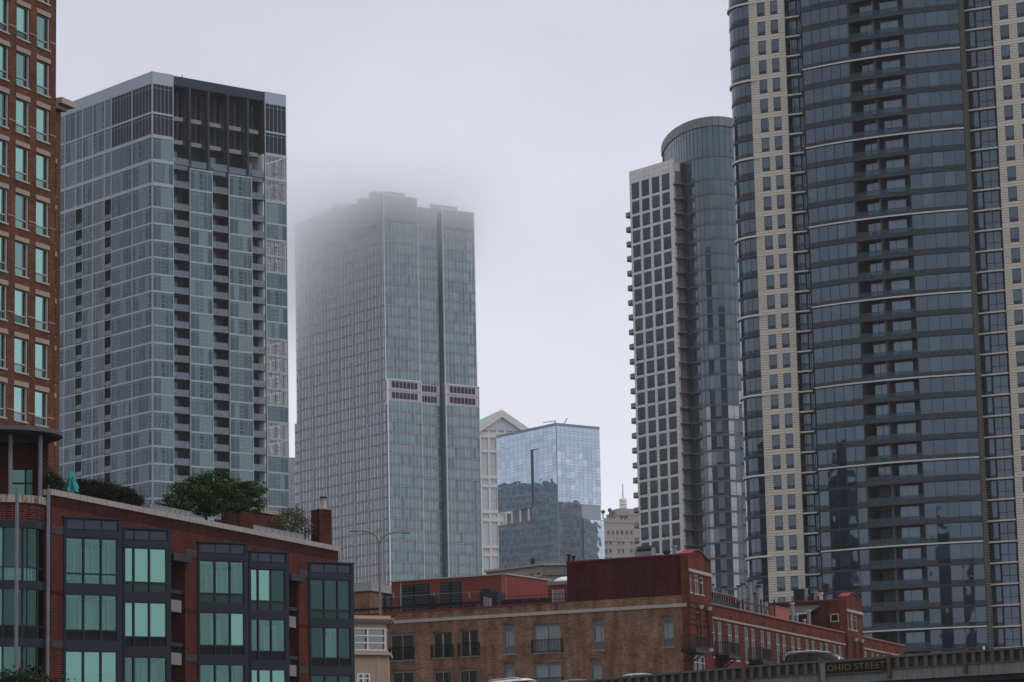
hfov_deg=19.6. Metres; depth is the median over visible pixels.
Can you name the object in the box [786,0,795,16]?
recessed door
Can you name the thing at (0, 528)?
corner window
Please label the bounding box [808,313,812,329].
recessed window
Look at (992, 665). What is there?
road bridge
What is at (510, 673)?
window
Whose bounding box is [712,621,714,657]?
sash window
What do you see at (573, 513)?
window
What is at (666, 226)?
window
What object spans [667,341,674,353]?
window
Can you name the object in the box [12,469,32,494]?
rotunda window frame
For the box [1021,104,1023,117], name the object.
window
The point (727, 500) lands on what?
curved window
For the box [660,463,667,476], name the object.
window
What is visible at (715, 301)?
curved window
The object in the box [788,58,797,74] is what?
recessed door
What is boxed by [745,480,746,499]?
curved window
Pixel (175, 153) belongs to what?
balcony door
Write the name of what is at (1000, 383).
recessed window
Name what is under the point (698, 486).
curved window
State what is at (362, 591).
brick house
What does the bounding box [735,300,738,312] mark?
curved window
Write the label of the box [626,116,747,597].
residential tower
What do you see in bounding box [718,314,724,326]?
curved window
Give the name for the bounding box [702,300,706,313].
curved window
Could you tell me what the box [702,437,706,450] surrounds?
curved window
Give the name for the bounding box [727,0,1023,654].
condominium tower
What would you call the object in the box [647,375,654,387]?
window
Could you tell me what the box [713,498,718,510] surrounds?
curved window
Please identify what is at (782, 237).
window
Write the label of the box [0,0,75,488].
brick tower
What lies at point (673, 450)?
window
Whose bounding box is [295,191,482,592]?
office tower
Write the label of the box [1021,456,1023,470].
window
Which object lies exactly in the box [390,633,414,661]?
window
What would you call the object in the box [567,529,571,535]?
window
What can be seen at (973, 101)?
recessed window
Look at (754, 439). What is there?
curved window
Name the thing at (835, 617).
side window
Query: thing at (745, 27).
curved window
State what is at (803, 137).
recessed window
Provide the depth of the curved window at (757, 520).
450.15 m
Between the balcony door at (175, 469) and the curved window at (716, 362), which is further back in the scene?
the curved window at (716, 362)
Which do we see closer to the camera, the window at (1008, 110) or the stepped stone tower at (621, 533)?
the window at (1008, 110)
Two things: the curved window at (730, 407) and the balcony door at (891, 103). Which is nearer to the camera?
the balcony door at (891, 103)
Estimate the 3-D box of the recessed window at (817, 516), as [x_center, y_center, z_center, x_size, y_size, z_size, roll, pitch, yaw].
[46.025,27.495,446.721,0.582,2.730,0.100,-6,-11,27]
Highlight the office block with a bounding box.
[496,418,604,568]
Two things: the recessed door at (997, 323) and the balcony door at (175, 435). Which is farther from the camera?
the balcony door at (175, 435)
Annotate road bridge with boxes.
[571,646,1023,681]
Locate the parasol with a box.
[63,470,78,492]
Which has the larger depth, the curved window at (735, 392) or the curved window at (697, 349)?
the curved window at (697, 349)
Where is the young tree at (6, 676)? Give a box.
[0,664,75,681]
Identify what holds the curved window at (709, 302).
in the residential tower at (688, 450)
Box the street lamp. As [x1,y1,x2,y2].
[350,530,410,615]
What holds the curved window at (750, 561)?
in the condominium tower at (878, 162)
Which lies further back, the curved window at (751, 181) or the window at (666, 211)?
the window at (666, 211)
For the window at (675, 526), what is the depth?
608.86 m
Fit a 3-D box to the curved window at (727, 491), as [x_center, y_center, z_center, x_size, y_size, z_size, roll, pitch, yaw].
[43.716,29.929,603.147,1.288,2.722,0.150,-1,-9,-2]
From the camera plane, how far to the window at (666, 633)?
240.42 m
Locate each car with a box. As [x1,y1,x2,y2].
[489,677,537,681]
[560,679,584,681]
[622,673,648,676]
[783,650,844,662]
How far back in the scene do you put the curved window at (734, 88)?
462.97 m
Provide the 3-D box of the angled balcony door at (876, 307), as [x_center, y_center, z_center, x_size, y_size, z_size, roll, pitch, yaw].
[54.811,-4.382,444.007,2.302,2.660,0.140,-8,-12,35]
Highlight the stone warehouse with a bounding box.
[484,558,566,581]
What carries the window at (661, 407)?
in the residential tower at (688, 450)
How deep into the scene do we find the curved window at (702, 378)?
609.00 m
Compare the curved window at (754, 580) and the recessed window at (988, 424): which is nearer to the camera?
the recessed window at (988, 424)
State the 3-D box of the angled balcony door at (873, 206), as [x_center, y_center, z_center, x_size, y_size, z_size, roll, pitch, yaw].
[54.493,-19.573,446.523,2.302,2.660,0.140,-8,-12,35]
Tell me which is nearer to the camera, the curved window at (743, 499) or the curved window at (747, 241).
the curved window at (747, 241)
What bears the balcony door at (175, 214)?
in the glass tower at (173, 304)
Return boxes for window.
[0,0,9,34]
[0,44,9,81]
[0,92,8,128]
[0,140,8,176]
[0,188,8,224]
[0,236,7,272]
[0,284,7,321]
[0,333,7,369]
[0,382,6,418]
[0,528,1,567]
[0,589,1,637]
[1,589,20,637]
[1,647,20,679]
[2,527,21,579]
[14,289,28,326]
[14,337,28,374]
[14,385,27,423]
[15,146,29,183]
[15,193,29,231]
[15,241,28,278]
[16,5,30,43]
[16,51,29,89]
[16,98,29,136]
[20,647,36,680]
[21,528,36,580]
[21,589,36,638]
[35,247,49,284]
[35,295,48,332]
[35,342,48,380]
[35,390,48,427]
[36,60,50,97]
[36,107,49,144]
[36,153,49,191]
[36,200,49,237]
[36,529,43,581]
[36,590,42,638]
[36,647,41,680]
[37,0,50,6]
[37,14,50,51]
[63,516,122,681]
[122,527,171,681]
[196,540,248,681]
[248,550,289,681]
[289,471,293,477]
[308,561,354,681]
[354,628,385,650]
[357,673,369,681]
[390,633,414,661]
[393,670,413,681]
[432,632,452,658]
[435,670,451,681]
[460,630,478,657]
[460,668,477,681]
[481,438,486,449]
[481,453,487,474]
[482,479,487,483]
[482,487,488,509]
[483,522,488,544]
[483,548,488,552]
[483,556,489,574]
[490,438,495,449]
[490,453,495,475]
[491,488,496,509]
[492,522,497,544]
[492,548,497,552]
[492,557,497,568]
[497,426,600,568]
[503,624,515,655]
[505,663,514,679]
[533,623,561,653]
[534,662,561,681]
[549,503,553,510]
[549,510,553,516]
[550,549,554,555]
[550,555,554,561]
[552,438,556,445]
[553,464,557,470]
[553,471,557,477]
[553,477,557,483]
[554,509,558,515]
[554,516,558,522]
[554,522,558,528]
[555,554,559,561]
[556,445,560,451]
[556,451,560,457]
[557,490,561,496]
[557,496,561,502]
[558,535,562,541]
[558,542,562,547]
[560,426,564,432]
[561,458,565,464]
[561,464,565,470]
[562,503,566,509]
[562,509,566,515]
[563,542,567,547]
[563,548,567,554]
[565,452,569,458]
[566,484,570,490]
[566,490,570,496]
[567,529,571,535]
[567,536,571,541]
[570,478,574,484]
[571,510,575,516]
[571,517,575,522]
[571,523,575,529]
[576,536,580,542]
[576,543,580,548]
[576,549,580,555]
[591,660,601,679]
[592,620,604,651]
[632,182,638,199]
[632,201,639,213]
[633,215,639,228]
[633,230,640,242]
[633,244,640,257]
[634,259,640,272]
[634,274,641,286]
[635,288,641,301]
[635,303,642,316]
[635,318,642,330]
[636,333,642,345]
[636,347,643,360]
[637,362,643,375]
[637,377,644,390]
[637,392,644,404]
[638,407,645,419]
[638,422,645,434]
[639,437,645,449]
[639,452,646,464]
[640,467,646,479]
[640,482,647,494]
[640,497,647,509]
[641,512,647,524]
[641,527,648,539]
[642,179,648,196]
[642,198,649,210]
[643,212,649,225]
[643,227,650,240]
[643,242,650,254]
[644,256,650,269]
[644,271,651,284]
[645,286,651,299]
[645,301,652,313]
[646,315,652,328]
[646,330,652,343]
[646,345,653,358]
[647,360,653,373]
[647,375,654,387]
[648,390,654,402]
[648,405,655,418]
[649,420,655,432]
[649,435,656,447]
[649,450,656,462]
[650,465,656,478]
[650,480,657,493]
[651,495,657,508]
[651,510,658,523]
[652,176,659,193]
[652,195,659,207]
[652,526,658,538]
[652,541,659,553]
[653,209,659,222]
[653,224,660,237]
[654,239,660,252]
[654,254,661,267]
[654,268,661,281]
[655,283,662,296]
[655,298,662,311]
[656,313,662,326]
[656,328,663,341]
[657,343,663,356]
[657,358,664,371]
[657,373,664,385]
[658,388,665,401]
[658,403,665,415]
[659,418,666,431]
[659,433,666,445]
[660,448,666,461]
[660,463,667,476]
[661,478,667,491]
[661,494,668,506]
[661,509,668,521]
[661,616,674,647]
[662,173,669,190]
[662,192,669,205]
[662,524,669,537]
[662,539,669,550]
[663,207,670,219]
[663,221,670,234]
[664,236,670,249]
[664,251,671,264]
[665,266,671,279]
[665,281,672,294]
[665,296,672,308]
[666,311,673,323]
[666,326,673,338]
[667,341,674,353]
[667,356,674,368]
[668,371,675,383]
[668,386,675,399]
[669,401,675,413]
[669,416,676,429]
[669,431,676,444]
[670,446,677,459]
[670,461,677,474]
[671,477,678,489]
[671,492,678,504]
[672,507,679,520]
[672,522,679,535]
[673,538,680,550]
[684,156,737,468]
[692,425,694,437]
[693,440,695,452]
[693,455,695,467]
[694,378,696,391]
[694,393,697,406]
[694,470,696,483]
[694,485,696,498]
[694,574,699,595]
[694,655,704,669]
[695,408,697,421]
[695,424,698,436]
[695,501,697,513]
[695,516,697,529]
[695,531,698,544]
[696,347,699,360]
[696,362,699,375]
[696,439,698,452]
[696,454,699,467]
[697,377,700,390]
[697,393,700,405]
[697,469,699,482]
[697,485,700,497]
[697,500,700,513]
[697,612,699,634]
[698,408,701,420]
[698,423,701,436]
[698,515,701,528]
[698,530,701,543]
[699,316,702,329]
[699,331,703,344]
[699,438,702,451]
[699,453,702,466]
[700,346,703,359]
[700,361,703,374]
[700,469,703,481]
[700,484,703,497]
[700,577,704,595]
[701,377,704,389]
[701,392,704,405]
[701,407,705,420]
[701,499,704,512]
[701,515,704,527]
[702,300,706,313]
[702,422,705,435]
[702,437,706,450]
[702,530,705,543]
[702,545,705,554]
[703,315,707,328]
[703,330,707,343]
[703,453,706,465]
[703,468,707,481]
[704,346,708,358]
[704,361,708,373]
[704,483,707,496]
[704,499,708,511]
[705,376,709,389]
[705,391,709,404]
[705,514,708,527]
[705,529,709,542]
[706,270,710,282]
[706,285,711,297]
[706,406,710,419]
[706,421,710,434]
[706,437,711,449]
[706,545,709,557]
[707,300,711,312]
[707,315,712,327]
[707,452,711,465]
[707,467,711,480]
[708,330,712,342]
[708,345,713,357]
[708,483,712,495]
[708,498,712,511]
[709,360,713,373]
[709,375,714,388]
[709,513,713,526]
[709,529,713,542]
[710,390,714,403]
[710,406,715,418]
[710,544,714,557]
[710,560,714,573]
[711,254,716,266]
[711,269,716,281]
[711,421,715,434]
[711,436,716,449]
[711,575,715,588]
[712,284,717,296]
[712,299,717,312]
[712,451,716,464]
[712,467,717,479]
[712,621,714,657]
[713,314,718,327]
[713,329,718,342]
[713,482,717,495]
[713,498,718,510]
[714,344,719,357]
[714,360,719,372]
[714,375,720,387]
[714,513,718,526]
[714,528,719,541]
[715,390,720,403]
[715,405,721,418]
[715,544,719,557]
[715,559,720,572]
[716,254,722,266]
[716,420,721,433]
[716,436,722,448]
[716,575,720,587]
[717,269,723,281]
[717,284,723,296]
[717,451,722,464]
[717,466,723,479]
[717,622,721,654]
[718,299,724,311]
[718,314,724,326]
[718,482,723,494]
[718,497,724,510]
[719,329,725,341]
[719,344,725,356]
[719,513,724,525]
[719,528,725,541]
[720,359,726,372]
[720,375,726,387]
[720,543,725,556]
[720,559,726,572]
[721,390,727,402]
[721,405,727,417]
[721,574,726,587]
[722,420,728,433]
[722,436,728,448]
[723,254,728,266]
[723,269,729,281]
[723,451,729,463]
[723,466,729,479]
[724,284,729,296]
[724,299,730,311]
[724,482,730,494]
[724,497,730,509]
[725,314,730,326]
[725,329,731,341]
[725,512,731,525]
[725,528,731,540]
[726,344,731,357]
[726,359,732,372]
[726,543,732,556]
[726,559,732,571]
[727,375,732,387]
[727,390,733,402]
[727,574,733,587]
[728,0,732,32]
[728,405,733,417]
[728,420,734,433]
[728,590,733,596]
[728,624,733,660]
[729,269,734,282]
[729,436,734,448]
[729,451,735,463]
[730,284,734,297]
[730,299,735,312]
[730,466,735,479]
[730,482,736,494]
[731,9,733,28]
[731,28,734,48]
[731,68,732,84]
[731,314,735,327]
[731,329,736,342]
[731,497,736,509]
[731,512,737,525]
[732,47,734,67]
[732,106,733,126]
[732,345,736,357]
[732,360,737,372]
[732,528,737,540]
[732,543,738,556]
[733,8,737,27]
[733,66,735,83]
[733,86,736,105]
[733,126,734,145]
[733,375,737,387]
[733,390,738,403]
[733,559,738,571]
[733,574,739,587]
[734,26,738,46]
[734,105,736,124]
[734,124,737,143]
[734,164,735,184]
[734,405,738,418]
[734,421,739,433]
[735,45,738,65]
[735,65,739,81]
[735,143,737,160]
[735,184,736,203]
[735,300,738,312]
[735,436,739,448]
[735,451,740,464]
[735,625,740,661]
[736,84,740,103]
[736,163,738,182]
[736,182,739,201]
[736,315,738,327]
[736,330,739,343]
[736,466,740,479]
[736,482,741,494]
[737,6,742,25]
[737,103,740,123]
[737,123,741,142]
[737,201,739,221]
[737,242,738,261]
[737,345,739,358]
[737,360,740,373]
[737,497,741,510]
[737,513,742,525]
[738,25,743,44]
[738,142,742,159]
[738,221,740,238]
[738,241,741,260]
[738,281,739,301]
[738,375,740,388]
[738,391,741,403]
[738,528,742,541]
[738,543,743,556]
[739,44,743,63]
[739,63,744,80]
[739,161,742,181]
[739,181,743,200]
[739,260,741,280]
[739,406,741,418]
[739,421,742,434]
[739,559,743,571]
[739,574,744,582]
[740,83,745,102]
[740,200,744,220]
[740,280,742,299]
[740,299,743,316]
[740,340,741,360]
[740,436,742,449]
[740,451,743,464]
[741,102,745,121]
[741,121,746,141]
[741,220,744,237]
[741,239,745,259]
[741,319,743,339]
[741,360,742,379]
[741,467,743,479]
[741,482,744,495]
[742,5,748,24]
[742,141,747,157]
[742,259,746,279]
[742,339,744,358]
[742,359,745,378]
[742,399,743,419]
[742,498,745,510]
[742,513,745,525]
[743,24,749,43]
[743,160,747,180]
[743,180,748,199]
[743,278,746,298]
[743,298,747,315]
[743,378,745,395]
[743,420,744,439]
[743,528,746,541]
[743,544,746,556]
[744,43,749,62]
[744,62,750,79]
[744,199,749,219]
[744,318,748,338]
[744,398,746,418]
[744,418,747,438]
[744,459,745,476]
[744,559,747,572]
[744,627,748,663]
[745,82,751,101]
[745,219,749,236]
[745,238,750,258]
[745,338,748,357]
[745,358,749,377]
[745,438,748,458]
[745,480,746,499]
[746,101,751,120]
[746,120,752,139]
[746,258,751,277]
[746,377,750,395]
[746,458,748,475]
[746,478,749,498]
[746,519,747,539]
[747,140,753,156]
[747,277,751,297]
[747,297,752,314]
[747,397,750,417]
[747,417,751,437]
[747,498,750,518]
[747,540,748,556]
[748,159,754,178]
[748,179,754,198]
[748,317,753,337]
[748,437,752,457]
[748,518,750,538]
[748,539,751,556]
[749,198,755,217]
[749,337,753,356]
[749,357,754,376]
[749,457,752,475]
[749,478,753,497]
[749,559,752,579]
[750,218,755,235]
[750,238,756,257]
[750,377,755,394]
[750,498,754,517]
[751,257,757,276]
[751,397,756,416]
[751,416,756,436]
[751,518,754,538]
[751,538,755,555]
[751,628,754,659]
[752,277,758,296]
[752,437,757,456]
[752,558,756,578]
[753,296,758,314]
[753,316,759,336]
[753,457,758,474]
[753,579,756,598]
[754,336,759,356]
[754,477,758,496]
[754,497,759,517]
[755,356,760,375]
[755,376,761,393]
[755,517,760,537]
[756,396,762,415]
[756,537,760,555]
[756,558,761,578]
[757,2,764,16]
[757,21,765,35]
[757,416,762,435]
[757,436,763,456]
[758,41,765,54]
[758,456,764,473]
[759,60,766,74]
[759,79,767,93]
[759,476,765,496]
[759,496,765,516]
[760,99,767,112]
[760,517,766,536]
[760,630,764,659]
[761,118,768,132]
[761,537,766,554]
[761,557,767,577]
[762,138,769,151]
[762,157,769,171]
[762,578,768,597]
[763,177,770,190]
[764,196,771,210]
[764,216,772,229]
[765,235,772,249]
[766,255,773,269]
[766,275,774,289]
[767,295,774,308]
[767,632,770,657]
[768,315,775,328]
[768,334,776,348]
[769,354,776,368]
[770,0,777,14]
[770,374,777,388]
[771,19,777,33]
[771,39,778,52]
[771,394,778,408]
[771,414,779,428]
[772,58,779,72]
[772,435,779,448]
[773,77,779,91]
[773,97,780,110]
[773,455,780,469]
[773,475,781,489]
[774,116,781,130]
[774,495,781,509]
[775,136,782,149]
[775,515,782,529]
[776,155,782,169]
[776,175,783,189]
[776,536,783,550]
[776,556,784,570]
[776,633,779,662]
[777,195,784,208]
[777,577,784,591]
[778,214,784,228]
[778,234,785,248]
[778,597,785,601]
[779,254,786,267]
[780,274,787,287]
[781,293,787,307]
[781,313,788,327]
[782,333,789,347]
[782,635,785,659]
[783,353,789,367]
[783,373,790,387]
[784,393,791,407]
[785,413,792,427]
[786,433,793,447]
[786,454,793,467]
[787,474,794,488]
[788,494,795,508]
[788,515,795,528]
[789,535,796,549]
[790,555,797,569]
[791,576,798,590]
[791,636,794,651]
[796,0,800,15]
[797,19,800,34]
[797,638,800,652]
[798,38,801,54]
[799,58,802,73]
[799,77,803,93]
[800,96,803,112]
[801,116,804,132]
[802,135,805,151]
[802,155,806,171]
[803,174,806,190]
[804,194,807,210]
[804,214,808,230]
[805,234,809,250]
[805,639,808,650]
[806,253,809,269]
[807,273,810,289]
[807,293,811,309]
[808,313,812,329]
[809,333,812,349]
[810,353,813,369]
[810,373,814,390]
[811,393,815,410]
[812,413,815,430]
[813,433,816,450]
[813,454,817,470]
[814,474,818,491]
[815,494,818,511]
[816,515,819,531]
[817,535,820,552]
[817,555,821,572]
[818,576,821,591]
[830,613,838,621]
[850,614,854,630]
[855,616,857,631]
[963,0,973,9]
[964,12,974,29]
[965,31,975,49]
[966,51,976,69]
[967,71,977,89]
[967,91,978,109]
[969,111,979,129]
[969,132,980,149]
[970,152,981,169]
[971,172,982,189]
[972,192,983,210]
[973,212,984,230]
[974,233,985,250]
[975,253,986,271]
[976,274,987,291]
[977,294,988,312]
[978,315,988,332]
[979,335,989,353]
[980,356,990,374]
[981,376,991,394]
[982,397,992,415]
[983,418,993,436]
[984,439,994,457]
[985,460,995,478]
[986,481,996,498]
[987,502,997,519]
[988,523,998,541]
[989,544,999,562]
[990,565,1000,583]
[991,586,1001,604]
[992,607,1002,625]
[993,628,1003,646]
[999,5,1008,19]
[1000,25,1009,39]
[1001,45,1009,59]
[1002,65,1010,79]
[1003,85,1011,99]
[1004,105,1012,119]
[1005,125,1014,140]
[1006,146,1014,160]
[1007,166,1015,180]
[1008,186,1017,201]
[1009,207,1017,221]
[1010,227,1019,242]
[1011,248,1019,262]
[1012,268,1021,283]
[1013,289,1021,303]
[1014,310,1023,324]
[1015,330,1023,345]
[1016,2,1023,16]
[1016,351,1023,365]
[1017,22,1023,36]
[1017,372,1023,386]
[1018,43,1023,57]
[1018,393,1023,407]
[1019,63,1023,77]
[1019,414,1023,428]
[1020,83,1023,97]
[1020,435,1023,449]
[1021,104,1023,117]
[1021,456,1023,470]
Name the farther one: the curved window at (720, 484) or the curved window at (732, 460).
the curved window at (732, 460)
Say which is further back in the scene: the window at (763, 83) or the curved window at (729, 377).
the curved window at (729, 377)
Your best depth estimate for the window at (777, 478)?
449.49 m
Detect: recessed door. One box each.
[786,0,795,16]
[786,20,796,35]
[787,39,797,55]
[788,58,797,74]
[789,78,798,93]
[789,97,799,113]
[790,116,799,132]
[791,136,800,152]
[791,156,801,172]
[792,175,802,191]
[793,195,802,211]
[794,214,803,231]
[794,234,804,250]
[795,254,805,270]
[796,274,805,290]
[797,294,806,310]
[797,314,807,330]
[798,333,808,350]
[799,353,808,370]
[799,373,809,390]
[800,394,810,410]
[801,414,811,430]
[802,434,811,451]
[802,454,812,471]
[803,474,813,491]
[804,495,814,512]
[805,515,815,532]
[805,535,815,552]
[806,556,816,573]
[807,576,817,593]
[975,0,989,7]
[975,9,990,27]
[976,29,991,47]
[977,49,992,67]
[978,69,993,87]
[979,89,994,107]
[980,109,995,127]
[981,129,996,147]
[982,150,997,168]
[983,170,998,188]
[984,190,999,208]
[985,211,1000,229]
[986,231,1001,249]
[987,251,1002,269]
[988,272,1003,290]
[989,292,1004,311]
[990,313,1005,331]
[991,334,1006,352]
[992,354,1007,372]
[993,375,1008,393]
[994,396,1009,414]
[995,417,1010,435]
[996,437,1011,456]
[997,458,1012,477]
[998,479,1013,498]
[999,500,1014,519]
[1000,521,1015,540]
[1001,543,1016,561]
[1002,564,1017,582]
[1003,585,1018,603]
[1004,606,1019,625]
[1005,627,1020,646]
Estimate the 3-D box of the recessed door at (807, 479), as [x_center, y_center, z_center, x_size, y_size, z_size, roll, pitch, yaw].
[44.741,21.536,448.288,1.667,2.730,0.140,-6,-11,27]
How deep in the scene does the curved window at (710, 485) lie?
604.56 m
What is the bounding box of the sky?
[56,0,731,519]
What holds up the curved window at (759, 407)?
in the condominium tower at (878, 162)
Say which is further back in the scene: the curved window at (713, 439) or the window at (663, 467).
the window at (663, 467)
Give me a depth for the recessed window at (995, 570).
432.38 m
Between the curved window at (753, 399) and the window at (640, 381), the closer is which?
the curved window at (753, 399)
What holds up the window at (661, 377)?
in the residential tower at (688, 450)
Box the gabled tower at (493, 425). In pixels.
[480,410,528,574]
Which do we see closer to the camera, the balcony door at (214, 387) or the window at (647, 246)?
the balcony door at (214, 387)
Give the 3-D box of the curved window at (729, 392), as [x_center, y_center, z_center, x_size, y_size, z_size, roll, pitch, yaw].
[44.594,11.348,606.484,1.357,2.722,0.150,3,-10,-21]
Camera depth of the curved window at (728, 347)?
607.96 m
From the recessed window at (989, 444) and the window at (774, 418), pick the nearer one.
the recessed window at (989, 444)
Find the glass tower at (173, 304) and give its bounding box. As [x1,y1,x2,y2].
[59,71,289,531]
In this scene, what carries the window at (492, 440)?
in the gabled tower at (493, 425)
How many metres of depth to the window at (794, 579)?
445.99 m
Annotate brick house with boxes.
[354,582,391,613]
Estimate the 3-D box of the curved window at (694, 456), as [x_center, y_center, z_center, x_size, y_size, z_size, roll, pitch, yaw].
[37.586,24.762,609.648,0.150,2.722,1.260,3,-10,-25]
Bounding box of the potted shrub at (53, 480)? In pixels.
[42,466,69,490]
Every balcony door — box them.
[174,151,176,161]
[174,175,176,185]
[174,197,176,207]
[174,213,176,224]
[174,230,176,240]
[174,263,176,274]
[174,280,176,291]
[174,297,176,308]
[174,314,176,325]
[174,331,176,342]
[174,348,177,359]
[174,365,177,376]
[174,382,177,394]
[174,399,177,411]
[174,416,177,428]
[174,434,177,445]
[174,451,177,463]
[174,468,177,480]
[210,157,215,168]
[213,180,215,191]
[213,203,215,213]
[213,235,215,246]
[213,252,215,262]
[213,269,216,279]
[213,285,216,296]
[213,302,216,313]
[213,319,216,330]
[213,335,216,346]
[213,352,216,364]
[213,369,216,380]
[213,386,216,397]
[214,403,216,414]
[214,420,216,432]
[214,437,216,449]
[214,454,216,466]
[249,163,253,174]
[859,3,870,16]
[860,23,871,35]
[861,42,872,55]
[861,62,873,75]
[862,82,874,95]
[863,102,875,115]
[864,121,875,135]
[865,141,876,155]
[866,161,877,175]
[866,181,878,195]
[867,201,879,215]
[868,221,880,235]
[869,242,880,255]
[870,262,881,275]
[871,282,882,296]
[871,302,883,316]
[872,323,884,336]
[873,343,885,357]
[874,363,886,377]
[875,384,886,398]
[876,404,887,418]
[876,425,888,439]
[877,445,889,459]
[878,466,890,480]
[879,0,897,13]
[879,487,891,501]
[880,19,898,32]
[880,507,892,522]
[881,38,899,52]
[881,528,892,543]
[881,549,893,563]
[882,58,900,72]
[882,78,901,92]
[882,570,894,584]
[883,98,902,112]
[883,591,895,605]
[884,118,902,132]
[884,612,896,626]
[885,138,903,152]
[885,633,897,642]
[886,158,904,172]
[887,178,905,192]
[887,198,906,212]
[888,218,907,232]
[889,238,908,253]
[890,259,909,273]
[891,279,909,293]
[892,299,910,314]
[893,320,911,334]
[893,340,912,355]
[894,361,913,375]
[895,381,914,396]
[896,402,915,416]
[897,422,916,437]
[898,443,917,458]
[899,464,917,479]
[899,485,918,499]
[900,505,919,520]
[901,526,920,541]
[902,547,921,562]
[903,568,922,583]
[904,589,923,604]
[905,610,924,625]
[906,631,925,646]
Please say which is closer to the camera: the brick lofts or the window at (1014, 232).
the brick lofts
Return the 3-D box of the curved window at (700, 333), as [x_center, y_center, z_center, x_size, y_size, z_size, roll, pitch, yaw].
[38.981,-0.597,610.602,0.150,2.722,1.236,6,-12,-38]
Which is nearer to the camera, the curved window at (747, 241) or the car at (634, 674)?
the car at (634, 674)
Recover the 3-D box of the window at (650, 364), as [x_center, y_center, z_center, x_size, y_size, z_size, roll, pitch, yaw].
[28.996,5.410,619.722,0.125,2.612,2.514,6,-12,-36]
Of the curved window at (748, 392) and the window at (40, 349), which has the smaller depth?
the window at (40, 349)
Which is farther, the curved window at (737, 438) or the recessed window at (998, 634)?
the curved window at (737, 438)
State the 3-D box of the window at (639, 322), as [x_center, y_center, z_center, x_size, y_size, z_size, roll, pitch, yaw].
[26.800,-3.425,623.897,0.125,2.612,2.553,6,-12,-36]
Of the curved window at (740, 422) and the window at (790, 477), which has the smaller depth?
the window at (790, 477)
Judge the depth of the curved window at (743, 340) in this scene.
456.35 m
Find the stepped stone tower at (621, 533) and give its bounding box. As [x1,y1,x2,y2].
[601,484,638,558]
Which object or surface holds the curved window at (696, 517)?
in the residential tower at (688, 450)
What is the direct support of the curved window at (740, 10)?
in the condominium tower at (878, 162)
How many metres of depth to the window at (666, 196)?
620.11 m
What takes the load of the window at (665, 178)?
in the residential tower at (688, 450)
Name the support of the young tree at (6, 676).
on the ground
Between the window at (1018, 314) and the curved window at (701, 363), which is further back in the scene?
the curved window at (701, 363)
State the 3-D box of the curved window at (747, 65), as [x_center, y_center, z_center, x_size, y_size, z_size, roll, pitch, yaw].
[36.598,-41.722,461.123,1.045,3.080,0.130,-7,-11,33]
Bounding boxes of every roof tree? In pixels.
[156,470,250,519]
[227,480,271,525]
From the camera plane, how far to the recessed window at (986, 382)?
436.83 m
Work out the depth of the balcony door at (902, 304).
442.20 m
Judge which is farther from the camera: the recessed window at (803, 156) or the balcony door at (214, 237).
the balcony door at (214, 237)
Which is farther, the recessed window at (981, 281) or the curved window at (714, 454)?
the curved window at (714, 454)
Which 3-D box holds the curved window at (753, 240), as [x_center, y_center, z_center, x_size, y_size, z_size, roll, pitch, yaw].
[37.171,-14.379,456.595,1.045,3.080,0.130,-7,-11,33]
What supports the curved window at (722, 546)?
in the residential tower at (688, 450)
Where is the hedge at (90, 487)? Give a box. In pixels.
[75,476,148,506]
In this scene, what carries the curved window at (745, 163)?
in the condominium tower at (878, 162)
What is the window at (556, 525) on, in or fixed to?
in the office block
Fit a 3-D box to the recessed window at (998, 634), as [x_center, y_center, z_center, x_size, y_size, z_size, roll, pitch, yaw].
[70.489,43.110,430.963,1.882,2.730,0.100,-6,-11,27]
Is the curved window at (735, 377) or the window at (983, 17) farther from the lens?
the curved window at (735, 377)
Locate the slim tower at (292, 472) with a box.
[289,457,295,532]
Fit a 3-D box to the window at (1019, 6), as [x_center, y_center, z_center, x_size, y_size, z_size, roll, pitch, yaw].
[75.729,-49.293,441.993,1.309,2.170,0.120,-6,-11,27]
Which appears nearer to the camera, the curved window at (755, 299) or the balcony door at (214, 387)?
the curved window at (755, 299)
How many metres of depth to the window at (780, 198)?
455.57 m
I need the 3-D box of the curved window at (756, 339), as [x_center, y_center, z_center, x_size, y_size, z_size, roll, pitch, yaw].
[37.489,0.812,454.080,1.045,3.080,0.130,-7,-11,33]
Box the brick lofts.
[354,545,904,681]
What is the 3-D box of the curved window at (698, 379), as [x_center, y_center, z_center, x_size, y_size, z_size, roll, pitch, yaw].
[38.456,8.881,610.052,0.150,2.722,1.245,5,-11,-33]
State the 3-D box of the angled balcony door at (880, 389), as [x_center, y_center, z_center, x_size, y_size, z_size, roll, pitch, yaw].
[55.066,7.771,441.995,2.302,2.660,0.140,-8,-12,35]
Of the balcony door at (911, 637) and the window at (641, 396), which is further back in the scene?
the window at (641, 396)
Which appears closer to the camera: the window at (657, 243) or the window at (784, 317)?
the window at (784, 317)
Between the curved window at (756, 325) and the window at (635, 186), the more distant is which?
the window at (635, 186)
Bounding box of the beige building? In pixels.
[354,615,394,681]
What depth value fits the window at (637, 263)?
625.96 m
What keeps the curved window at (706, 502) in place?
in the residential tower at (688, 450)
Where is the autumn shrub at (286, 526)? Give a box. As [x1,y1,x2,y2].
[264,505,315,539]
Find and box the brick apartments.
[0,425,354,681]
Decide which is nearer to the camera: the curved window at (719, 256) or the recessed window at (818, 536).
the recessed window at (818, 536)
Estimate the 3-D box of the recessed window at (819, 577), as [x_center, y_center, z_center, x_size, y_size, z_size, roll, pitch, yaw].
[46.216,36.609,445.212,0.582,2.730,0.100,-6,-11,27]

